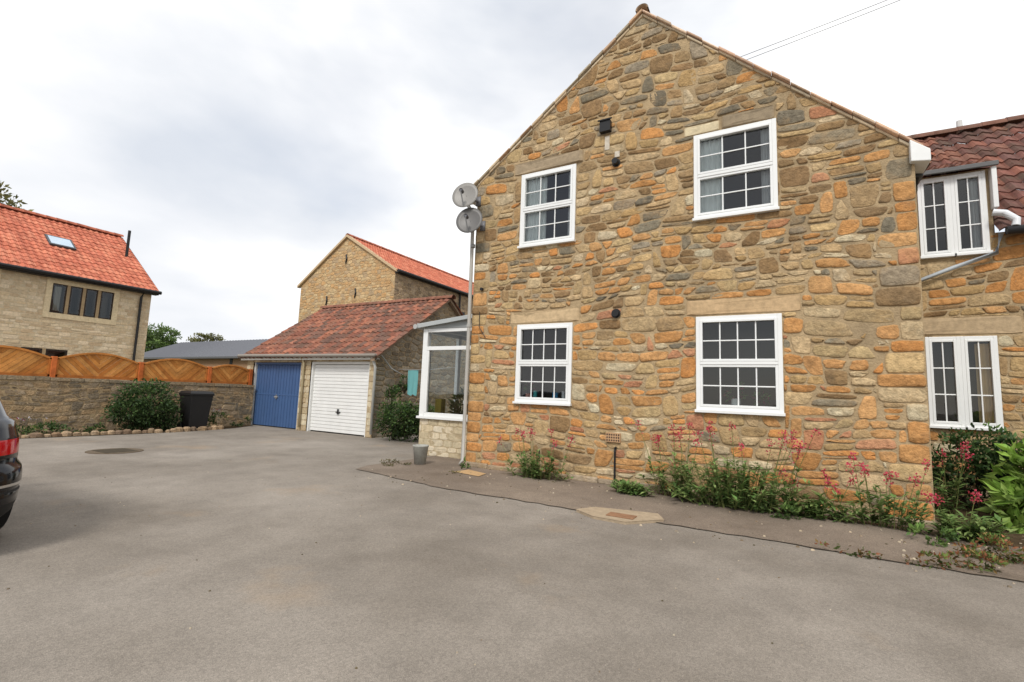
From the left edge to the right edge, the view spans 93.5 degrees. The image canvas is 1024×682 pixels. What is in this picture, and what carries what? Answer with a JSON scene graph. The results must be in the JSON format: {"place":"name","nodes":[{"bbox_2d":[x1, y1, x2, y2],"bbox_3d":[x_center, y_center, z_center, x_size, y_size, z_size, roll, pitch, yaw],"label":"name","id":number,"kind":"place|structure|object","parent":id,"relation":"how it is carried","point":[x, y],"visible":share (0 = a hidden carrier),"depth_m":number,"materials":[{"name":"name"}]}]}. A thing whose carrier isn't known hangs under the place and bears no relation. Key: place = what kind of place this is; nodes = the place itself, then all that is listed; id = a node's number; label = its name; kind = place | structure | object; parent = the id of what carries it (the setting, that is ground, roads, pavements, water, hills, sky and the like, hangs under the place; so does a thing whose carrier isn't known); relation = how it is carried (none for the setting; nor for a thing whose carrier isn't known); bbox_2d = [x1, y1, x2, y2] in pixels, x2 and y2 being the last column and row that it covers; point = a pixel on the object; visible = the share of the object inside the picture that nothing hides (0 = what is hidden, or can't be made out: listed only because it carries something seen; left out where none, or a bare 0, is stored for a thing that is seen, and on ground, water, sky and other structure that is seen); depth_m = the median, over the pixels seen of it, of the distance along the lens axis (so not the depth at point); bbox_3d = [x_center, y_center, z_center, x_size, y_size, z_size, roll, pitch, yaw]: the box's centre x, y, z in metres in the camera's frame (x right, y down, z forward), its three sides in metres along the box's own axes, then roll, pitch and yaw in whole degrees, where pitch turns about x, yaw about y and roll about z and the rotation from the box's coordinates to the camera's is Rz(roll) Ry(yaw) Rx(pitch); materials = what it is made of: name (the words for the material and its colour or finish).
{"place":"outdoors","nodes":[
{"label":"outdoors","id":0,"kind":"place"},
{"bbox_2d":[237,295,470,437],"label":"double garage","id":1,"kind":"structure","parent":0,"point":[336,369],"depth_m":14.83,"materials":[{"name":"tile"}]},
{"bbox_2d":[251,362,301,427],"bbox_3d":[-7.463,1.699,15.276,2.420,2.040,0.100,-1,-7,30],"label":"blue door","id":2,"kind":"structure","parent":1,"relation":"in","point":[277,384],"depth_m":15.29,"materials":[{"name":"paint"}]},
{"bbox_2d":[307,362,369,436],"bbox_3d":[-4.970,1.625,13.855,2.440,2.060,0.110,-1,-7,30],"label":"white door","id":3,"kind":"structure","parent":1,"relation":"in","point":[338,396],"depth_m":13.88,"materials":[{"name":"paint"}]},
{"bbox_2d":[0,425,1023,681],"bbox_3d":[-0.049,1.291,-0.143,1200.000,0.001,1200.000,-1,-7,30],"label":"ground","id":4,"kind":"structure","parent":0,"point":[402,581],"depth_m":3.25,"materials":[{"name":"grey asphalt"}]},
{"bbox_2d":[0,399,22,528],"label":"parked car","id":5,"kind":"object","parent":4,"relation":"on","point":[11,469],"visible":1,"depth_m":3.63,"materials":[{"name":"black paint"}]},
{"bbox_2d":[0,181,33,210],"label":"broadleaf tree","id":6,"kind":"object","parent":4,"relation":"on","point":[7,196],"visible":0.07,"depth_m":35.46,"materials":[{"name":"green plant"}]},
{"bbox_2d":[0,244,151,380],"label":"wall mortar","id":7,"kind":"object","parent":4,"relation":"on","point":[79,346],"depth_m":18.28,"materials":[{"name":"beige concrete"}]},
{"bbox_2d":[2,347,54,370],"bbox_3d":[-18.309,1.228,17.933,1.600,2.550,1.480,-1,-7,30],"label":"casement","id":8,"kind":"object","parent":7,"relation":"attached to","point":[51,353],"visible":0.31,"depth_m":17.84,"materials":[{"name":"black glass"}]},
{"bbox_2d":[30,349,67,377],"bbox_3d":[-17.962,1.309,18.541,1.600,2.550,1.530,-1,-7,30],"label":"casement","id":9,"kind":"object","parent":7,"relation":"attached to","point":[59,353],"visible":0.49,"depth_m":18.44,"materials":[{"name":"black glass"}]},
{"bbox_2d":[49,283,78,313],"bbox_3d":[-17.946,-1.347,18.688,1.600,2.220,1.330,-1,-7,30],"label":"casement","id":10,"kind":"object","parent":7,"relation":"attached to","point":[55,298],"visible":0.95,"depth_m":18.39,"materials":[{"name":"black glass"}]},
{"bbox_2d":[52,285,93,315],"bbox_3d":[-17.698,-1.289,19.123,1.600,2.220,1.280,-1,-7,30],"label":"casement","id":11,"kind":"object","parent":7,"relation":"attached to","point":[89,303],"visible":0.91,"depth_m":18.88,"materials":[{"name":"black glass"}]},
{"bbox_2d":[0,269,150,380],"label":"wall stones","id":12,"kind":"object","parent":7,"relation":"in","point":[96,320],"depth_m":18.50,"materials":[{"name":"beige stone"}]},
{"bbox_2d":[0,207,158,290],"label":"roof tiles","id":13,"kind":"object","parent":7,"relation":"on","point":[96,255],"visible":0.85,"depth_m":19.90,"materials":[{"name":"tile"}]},
{"bbox_2d":[44,234,75,249],"bbox_3d":[-18.692,-4.092,19.954,0.740,0.547,0.850,-1,-7,30],"label":"skylight","id":14,"kind":"object","parent":13,"relation":"on","point":[60,242],"visible":1,"depth_m":19.89,"materials":[{"name":"glass"}]},
{"bbox_2d":[0,203,123,236],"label":"ridge","id":15,"kind":"structure","parent":13,"relation":"on","point":[56,219],"depth_m":21.42,"materials":[{"name":"tile"}]},
{"bbox_2d":[0,230,161,380],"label":"gutter and downpipe","id":16,"kind":"object","parent":7,"relation":"attached to","point":[27,270],"visible":0.78,"depth_m":19.18,"materials":[{"name":"black plastic"}]},
{"bbox_2d":[70,289,108,317],"bbox_3d":[-17.461,-1.234,19.537,1.600,2.220,1.280,-1,-7,30],"label":"casement","id":17,"kind":"object","parent":7,"relation":"attached to","point":[104,305],"visible":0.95,"depth_m":19.28,"materials":[{"name":"black glass"}]},
{"bbox_2d":[91,291,113,319],"bbox_3d":[-17.212,-1.177,19.973,1.600,2.220,1.330,-1,-7,30],"label":"casement","id":18,"kind":"object","parent":7,"relation":"attached to","point":[109,306],"visible":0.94,"depth_m":19.74,"materials":[{"name":"black glass"}]},
{"bbox_2d":[85,448,143,453],"bbox_3d":[-7.254,2.008,8.808,0.840,0.014,0.840,-1,-7,30],"label":"manhole cover","id":19,"kind":"object","parent":4,"relation":"on","point":[115,451],"visible":1,"depth_m":8.74,"materials":[{"name":"grey metal"}]},
{"bbox_2d":[0,379,253,433],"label":"stone wall","id":20,"kind":"structure","parent":4,"relation":"on","point":[93,416],"depth_m":11.77,"materials":[{"name":"brown stone"}]},
{"bbox_2d":[0,345,252,384],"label":"timber fence","id":21,"kind":"object","parent":20,"relation":"on","point":[96,364],"visible":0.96,"depth_m":12.53,"materials":[{"name":"brown wood"}]},
{"bbox_2d":[0,375,254,432],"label":"stones","id":22,"kind":"object","parent":20,"relation":"on","point":[110,425],"visible":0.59,"depth_m":11.91,"materials":[{"name":"brown stone"}]},
{"bbox_2d":[21,425,252,437],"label":"planting soil","id":23,"kind":"structure","parent":4,"relation":"on","point":[225,427],"depth_m":11.82,"materials":[{"name":"brown soil"}]},
{"bbox_2d":[18,425,223,438],"bbox_3d":[-9.542,2.154,11.392,0.378,0.123,5.689,-1,-7,28],"label":"rock edging","id":24,"kind":"object","parent":23,"relation":"on","point":[125,431],"visible":0.89,"depth_m":11.59,"materials":[{"name":"stone"}]},
{"bbox_2d":[16,411,252,434],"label":"border plants","id":25,"kind":"object","parent":23,"relation":"on","point":[51,425],"visible":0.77,"depth_m":11.06,"materials":[{"name":"green plant"}]},
{"bbox_2d":[17,409,223,421],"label":"flower heads","id":26,"kind":"object","parent":25,"relation":"attached to","point":[57,420],"visible":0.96,"depth_m":10.52,"materials":[{"name":"red plant"}]},
{"bbox_2d":[100,375,183,430],"bbox_3d":[-9.483,1.629,12.479,1.188,1.533,1.868,-1,-7,30],"label":"evergreen shrub","id":27,"kind":"object","parent":23,"relation":"on","point":[143,418],"visible":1,"depth_m":12.31,"materials":[{"name":"green plant"}]},
{"bbox_2d":[176,391,214,427],"bbox_3d":[-8.829,1.929,13.429,0.652,1.068,0.633,-1,-7,30],"label":"wheelie bin","id":28,"kind":"object","parent":23,"relation":"on","point":[195,407],"visible":0.84,"depth_m":13.24,"materials":[{"name":"black plastic"}]},
{"bbox_2d":[372,374,434,441],"bbox_3d":[-2.672,1.758,12.680,1.961,1.820,1.517,-1,-7,30],"label":"garage side shrub","id":29,"kind":"object","parent":4,"relation":"on","point":[407,428],"visible":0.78,"depth_m":12.37,"materials":[{"name":"green plant"}]},
{"bbox_2d":[357,456,1023,580],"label":"house apron","id":30,"kind":"object","parent":4,"relation":"on","point":[676,510],"visible":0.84,"depth_m":5.56,"materials":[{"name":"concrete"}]},
{"bbox_2d":[413,444,428,464],"bbox_3d":[-1.637,2.026,8.609,0.290,0.330,0.290,-1,-7,30],"label":"plant pot","id":31,"kind":"object","parent":30,"relation":"on","point":[420,451],"visible":1,"depth_m":8.51,"materials":[{"name":"grey plastic"}]},
{"bbox_2d":[379,459,462,475],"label":"loose weeds","id":32,"kind":"object","parent":30,"relation":"on","point":[394,461],"visible":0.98,"depth_m":8.42,"materials":[{"name":"green plant"}]},
{"bbox_2d":[413,314,471,458],"bbox_3d":[-0.404,1.088,11.281,1.896,2.899,3.750,-1,-7,30],"label":"conservatory","id":33,"kind":"object","parent":30,"relation":"on","point":[440,431],"visible":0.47,"depth_m":9.95,"materials":[{"name":"white plastic"}]},
{"bbox_2d":[401,367,452,395],"bbox_3d":[-2.331,1.062,12.494,0.122,0.736,3.232,7,-8,-38],"label":"washing line","id":34,"kind":"object","parent":33,"relation":"attached to","point":[412,381],"visible":0.95,"depth_m":12.90,"materials":[{"name":"fabric"}]},
{"bbox_2d":[458,206,474,465],"bbox_3d":[-0.843,-0.253,8.891,0.141,4.968,0.309,5,-7,-26],"label":"downpipe","id":35,"kind":"object","parent":30,"relation":"on","point":[472,247],"visible":0.74,"depth_m":8.77,"materials":[{"name":"paint"}]},
{"bbox_2d":[494,428,574,479],"bbox_3d":[0.390,1.765,7.588,1.309,0.807,0.544,-1,-7,30],"label":"valerian plant","id":36,"kind":"object","parent":30,"relation":"on","point":[535,470],"visible":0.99,"depth_m":7.53,"materials":[{"name":"green plant"}]},
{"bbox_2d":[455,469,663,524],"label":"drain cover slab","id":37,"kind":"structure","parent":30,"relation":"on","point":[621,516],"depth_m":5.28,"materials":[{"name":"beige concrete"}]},
{"bbox_2d":[610,479,653,496],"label":"valerian plant","id":38,"kind":"object","parent":30,"relation":"on","point":[634,487],"visible":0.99,"depth_m":6.56,"materials":[{"name":"green plant"}]},
{"bbox_2d":[630,420,721,497],"bbox_3d":[2.216,1.611,6.587,1.204,1.026,0.417,-1,-7,30],"label":"valerian plant","id":39,"kind":"object","parent":30,"relation":"on","point":[662,485],"visible":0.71,"depth_m":6.59,"materials":[{"name":"green plant"}]},
{"bbox_2d":[357,469,1015,580],"bbox_3d":[1.016,1.948,5.454,8.508,0.001,0.266,-2,-7,32],"label":"apron edge crack","id":40,"kind":"object","parent":30,"relation":"on","point":[729,534],"visible":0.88,"depth_m":4.50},
{"bbox_2d":[466,18,933,520],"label":"gable stones","id":41,"kind":"object","parent":30,"relation":"on","point":[865,195],"visible":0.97,"depth_m":7.06,"materials":[{"name":"brown stone"}]},
{"bbox_2d":[465,17,934,520],"bbox_3d":[2.109,-1.590,7.447,6.460,7.560,0.001,-1,-7,30],"label":"gable mortar","id":42,"kind":"object","parent":30,"relation":"on","point":[870,340],"visible":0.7,"depth_m":7.08,"materials":[{"name":"beige concrete"}]},
{"bbox_2d":[452,183,480,206],"bbox_3d":[-0.791,-2.692,8.921,0.558,0.520,0.360,5,-7,-24],"label":"satellite dish","id":43,"kind":"object","parent":42,"relation":"attached to","point":[465,195],"visible":1,"depth_m":8.93,"materials":[{"name":"paint"}]},
{"bbox_2d":[456,207,485,232],"bbox_3d":[-0.703,-2.199,8.803,0.562,0.520,0.358,5,-7,-25],"label":"satellite dish","id":44,"kind":"object","parent":42,"relation":"attached to","point":[469,220],"visible":1,"depth_m":8.81,"materials":[{"name":"paint"}]},
{"bbox_2d":[605,136,620,442],"bbox_3d":[1.589,-0.925,7.625,0.330,4.960,0.053,-1,-7,30],"label":"air brick","id":45,"kind":"object","parent":42,"relation":"attached to","point":[613,437],"visible":0.98,"depth_m":7.35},
{"bbox_2d":[511,105,800,323],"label":"lintels","id":46,"kind":"object","parent":42,"relation":"in","point":[751,305],"visible":1,"depth_m":6.98,"materials":[{"name":"beige stone"}]},
{"bbox_2d":[464,461,935,526],"bbox_3d":[1.970,2.114,6.985,6.490,0.090,0.086,-1,-7,30],"label":"footing","id":47,"kind":"object","parent":30,"relation":"on","point":[574,476],"visible":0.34,"depth_m":7.45,"materials":[{"name":"stone"}]},
{"bbox_2d":[479,117,620,479],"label":"vents and flues","id":48,"kind":"object","parent":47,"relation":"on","point":[605,126],"visible":0.94,"depth_m":7.88,"materials":[{"name":"black plastic"}]},
{"bbox_2d":[459,457,960,547],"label":"base weeds","id":49,"kind":"object","parent":30,"relation":"on","point":[940,542],"visible":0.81,"depth_m":4.86,"materials":[{"name":"green plant"}]},
{"bbox_2d":[650,420,820,513],"bbox_3d":[2.702,1.539,5.998,1.964,1.082,0.794,-1,-7,30],"label":"valerian plant","id":50,"kind":"object","parent":30,"relation":"on","point":[727,494],"visible":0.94,"depth_m":5.92,"materials":[{"name":"green plant"}]},
{"bbox_2d":[777,468,872,521],"bbox_3d":[3.627,1.802,5.573,1.017,0.544,0.487,-1,-7,30],"label":"valerian plant","id":51,"kind":"object","parent":30,"relation":"on","point":[816,509],"visible":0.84,"depth_m":5.56,"materials":[{"name":"green plant"}]},
{"bbox_2d":[811,452,939,530],"bbox_3d":[3.984,1.651,5.329,1.188,0.803,0.523,-1,-7,30],"label":"valerian plant","id":52,"kind":"object","parent":30,"relation":"on","point":[885,517],"visible":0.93,"depth_m":5.30,"materials":[{"name":"green plant"}]},
{"bbox_2d":[815,532,1023,573],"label":"apron edge weeds","id":53,"kind":"object","parent":30,"relation":"on","point":[990,556],"visible":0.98,"depth_m":4.14,"materials":[{"name":"green plant"}]},
{"bbox_2d":[894,489,1018,545],"bbox_3d":[4.483,1.753,4.894,0.992,0.544,0.567,-1,-7,30],"label":"valerian plant","id":54,"kind":"object","parent":30,"relation":"on","point":[971,528],"visible":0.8,"depth_m":4.84,"materials":[{"name":"green plant"}]},
{"bbox_2d":[934,500,1023,547],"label":"bed soil","id":55,"kind":"structure","parent":30,"relation":"on","point":[1016,540],"depth_m":5.89,"materials":[{"name":"brown soil"}]},
{"bbox_2d":[933,441,974,514],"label":"valerian plant","id":56,"kind":"object","parent":55,"relation":"on","point":[942,490],"visible":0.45,"depth_m":6.01,"materials":[{"name":"green plant"}]},
{"bbox_2d":[931,421,1023,513],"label":"dark shrub","id":57,"kind":"object","parent":55,"relation":"on","point":[981,468],"visible":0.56,"depth_m":6.34,"materials":[{"name":"green plant"}]},
{"bbox_2d":[974,428,1023,533],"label":"broadleaf shrub","id":58,"kind":"object","parent":55,"relation":"on","point":[1007,496],"visible":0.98,"depth_m":5.49,"materials":[{"name":"green plant"}]},
{"bbox_2d":[907,114,1023,503],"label":"cottage wing","id":59,"kind":"structure","parent":4,"relation":"on","point":[969,195],"depth_m":7.25,"materials":[{"name":"beige stone"}]},
{"bbox_2d":[917,175,956,259],"bbox_3d":[6.833,-1.689,8.217,0.715,1.560,1.675,-1,-7,30],"label":"window","id":60,"kind":"structure","parent":59,"relation":"in","point":[927,188],"depth_m":7.50,"materials":[{"name":"white plastic"}]},
{"bbox_2d":[925,336,979,429],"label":"window","id":61,"kind":"structure","parent":59,"relation":"in","point":[961,423],"depth_m":7.23,"materials":[{"name":"white plastic"}]},
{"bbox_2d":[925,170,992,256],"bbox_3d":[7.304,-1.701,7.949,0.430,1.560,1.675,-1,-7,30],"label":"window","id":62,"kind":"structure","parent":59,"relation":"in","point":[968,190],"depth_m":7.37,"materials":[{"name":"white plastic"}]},
{"bbox_2d":[932,336,1003,430],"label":"window","id":63,"kind":"structure","parent":59,"relation":"in","point":[987,368],"depth_m":7.09,"materials":[{"name":"white plastic"}]},
{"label":"rear walls","id":64,"kind":"object","parent":4,"relation":"on","visible":0},
{"bbox_2d":[521,328,566,397],"bbox_3d":[0.913,0.710,8.752,1.930,2.430,1.600,-1,-7,30],"label":"room","id":65,"kind":"object","parent":64,"relation":"attached to","point":[549,354],"visible":0.09,"depth_m":9.76,"materials":[{"name":"glass"}]},
{"bbox_2d":[512,322,572,405],"bbox_3d":[0.522,0.383,8.078,1.060,1.358,0.125,-1,-7,30],"label":"frame","id":66,"kind":"object","parent":65,"relation":"on","point":[554,363],"visible":1,"depth_m":8.04,"materials":[{"name":"white plastic"}]},
{"bbox_2d":[526,391,740,404],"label":"sill pots","id":67,"kind":"object","parent":66,"relation":"attached to","point":[734,401],"visible":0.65,"depth_m":7.91,"materials":[{"name":"paint"}]},
{"bbox_2d":[522,381,771,405],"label":"sill plants","id":68,"kind":"object","parent":67,"relation":"on","point":[766,396],"visible":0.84,"depth_m":6.65,"materials":[{"name":"green plant"}]},
{"bbox_2d":[525,172,568,238],"bbox_3d":[1.007,-1.996,9.058,1.950,2.440,1.600,-1,-7,30],"label":"room","id":69,"kind":"object","parent":64,"relation":"attached to","point":[561,229],"visible":0.12,"depth_m":10.04,"materials":[{"name":"paint"}]},
{"bbox_2d":[517,164,576,248],"bbox_3d":[0.615,-2.323,8.383,1.080,1.368,0.125,-1,-7,30],"label":"frame","id":70,"kind":"object","parent":69,"relation":"on","point":[555,205],"visible":1,"depth_m":8.35,"materials":[{"name":"white plastic"}]},
{"bbox_2d":[525,176,547,241],"bbox_3d":[0.433,-2.325,8.600,0.400,1.250,0.032,-1,-7,30],"label":"curtain","id":71,"kind":"object","parent":70,"relation":"hanging from","point":[532,219],"depth_m":8.60,"materials":[{"name":"white fabric"}]},
{"bbox_2d":[568,171,570,235],"bbox_3d":[1.024,-2.340,8.265,0.120,1.250,0.032,-1,-7,30],"label":"curtain","id":72,"kind":"object","parent":70,"relation":"hanging from","point":[569,207],"depth_m":8.28,"materials":[{"name":"white fabric"}]},
{"bbox_2d":[474,9,922,188],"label":"verge","id":73,"kind":"structure","parent":64,"relation":"on","point":[891,133],"depth_m":7.36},
{"bbox_2d":[471,140,930,205],"bbox_3d":[3.467,-2.160,10.004,6.880,0.880,5.820,-1,-7,30],"label":"eave box","id":74,"kind":"object","parent":64,"relation":"attached to","point":[920,156],"visible":0.31,"depth_m":5.85,"materials":[{"name":"paint"}]},
{"bbox_2d":[477,76,934,196],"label":"roof tiles","id":75,"kind":"object","parent":64,"relation":"attached to","point":[932,155],"visible":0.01,"depth_m":6.08,"materials":[{"name":"ceramic"}]},
{"bbox_2d":[635,3,649,13],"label":"ridge tiles","id":76,"kind":"object","parent":75,"relation":"on","point":[644,6],"visible":0.05,"depth_m":7.90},
{"bbox_2d":[702,127,768,209],"bbox_3d":[3.581,-2.106,7.601,1.990,2.410,1.600,-1,-7,30],"label":"room","id":77,"kind":"object","parent":64,"relation":"attached to","point":[737,182],"visible":0.08,"depth_m":8.30,"materials":[{"name":"paint"}]},
{"bbox_2d":[692,118,779,221],"bbox_3d":[3.189,-2.433,6.926,1.120,1.338,0.125,-1,-7,30],"label":"frame","id":78,"kind":"object","parent":64,"relation":"in","point":[745,168],"visible":1,"depth_m":6.88,"materials":[{"name":"white plastic"}]},
{"bbox_2d":[700,138,723,212],"bbox_3d":[2.959,-2.414,7.168,0.350,1.200,0.032,-1,-7,30],"label":"curtain","id":79,"kind":"object","parent":78,"relation":"hanging from","point":[712,186],"visible":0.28,"depth_m":7.17,"materials":[{"name":"white fabric"}]},
{"bbox_2d":[760,128,770,203],"bbox_3d":[3.602,-2.431,6.803,0.150,1.200,0.032,-1,-7,30],"label":"curtain","id":80,"kind":"object","parent":78,"relation":"hanging from","point":[765,176],"visible":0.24,"depth_m":6.81,"materials":[{"name":"white fabric"}]},
{"bbox_2d":[703,321,775,406],"bbox_3d":[3.490,0.645,7.288,1.980,2.430,1.600,-1,-7,30],"label":"room","id":81,"kind":"object","parent":64,"relation":"attached to","point":[766,376],"visible":0.08,"depth_m":8.08,"materials":[{"name":"glass"}]},
{"bbox_2d":[695,313,785,415],"bbox_3d":[3.099,0.317,6.613,1.110,1.358,0.125,-1,-7,30],"label":"frame","id":82,"kind":"object","parent":81,"relation":"on","point":[776,363],"visible":1,"depth_m":6.57,"materials":[{"name":"white plastic"}]},
{"bbox_2d":[915,178,918,193],"bbox_3d":[5.348,0.021,6.396,0.086,4.170,1.116,-1,-7,30],"label":"side downpipe","id":83,"kind":"object","parent":64,"relation":"attached to","point":[917,179],"visible":0.16,"depth_m":6.17,"materials":[{"name":"black plastic"}]},
{"bbox_3d":[17.563,-3.566,2.724,0.280,11.600,0.800,-1,-7,30],"label":"utility pole","id":84,"kind":"object","parent":4,"relation":"on","visible":0},
{"bbox_2d":[741,0,899,59],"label":"service wires","id":85,"kind":"object","parent":84,"relation":"attached to","point":[819,26],"visible":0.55,"depth_m":9.30,"materials":[{"name":"grey metal"}]},
{"bbox_2d":[0,0,1023,342],"label":"sky","id":86,"kind":"structure","parent":0,"point":[236,143],"materials":[{"name":"white"}]},
{"bbox_2d":[6,460,1023,672],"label":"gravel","id":87,"kind":"structure","parent":0,"point":[903,555],"depth_m":4.70,"materials":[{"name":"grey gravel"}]},
{"label":"field grass","id":88,"kind":"object","parent":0,"visible":0},
{"bbox_2d":[145,322,182,351],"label":"broadleaf tree","id":89,"kind":"object","parent":88,"relation":"on","point":[157,338],"visible":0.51,"depth_m":75.36,"materials":[{"name":"green plant"}]},
{"bbox_2d":[143,339,267,384],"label":"grey roofed barn","id":90,"kind":"structure","parent":88,"relation":"on","point":[211,353],"depth_m":57.62,"materials":[{"name":"paint"}]},
{"bbox_2d":[186,332,225,341],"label":"broadleaf tree","id":91,"kind":"object","parent":88,"relation":"on","point":[207,337],"visible":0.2,"depth_m":122.64,"materials":[{"name":"green plant"}]},
{"bbox_2d":[297,233,473,321],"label":"stone barn","id":92,"kind":"structure","parent":88,"relation":"on","point":[349,269],"depth_m":29.79,"materials":[{"name":"beige stone"}]}
]}

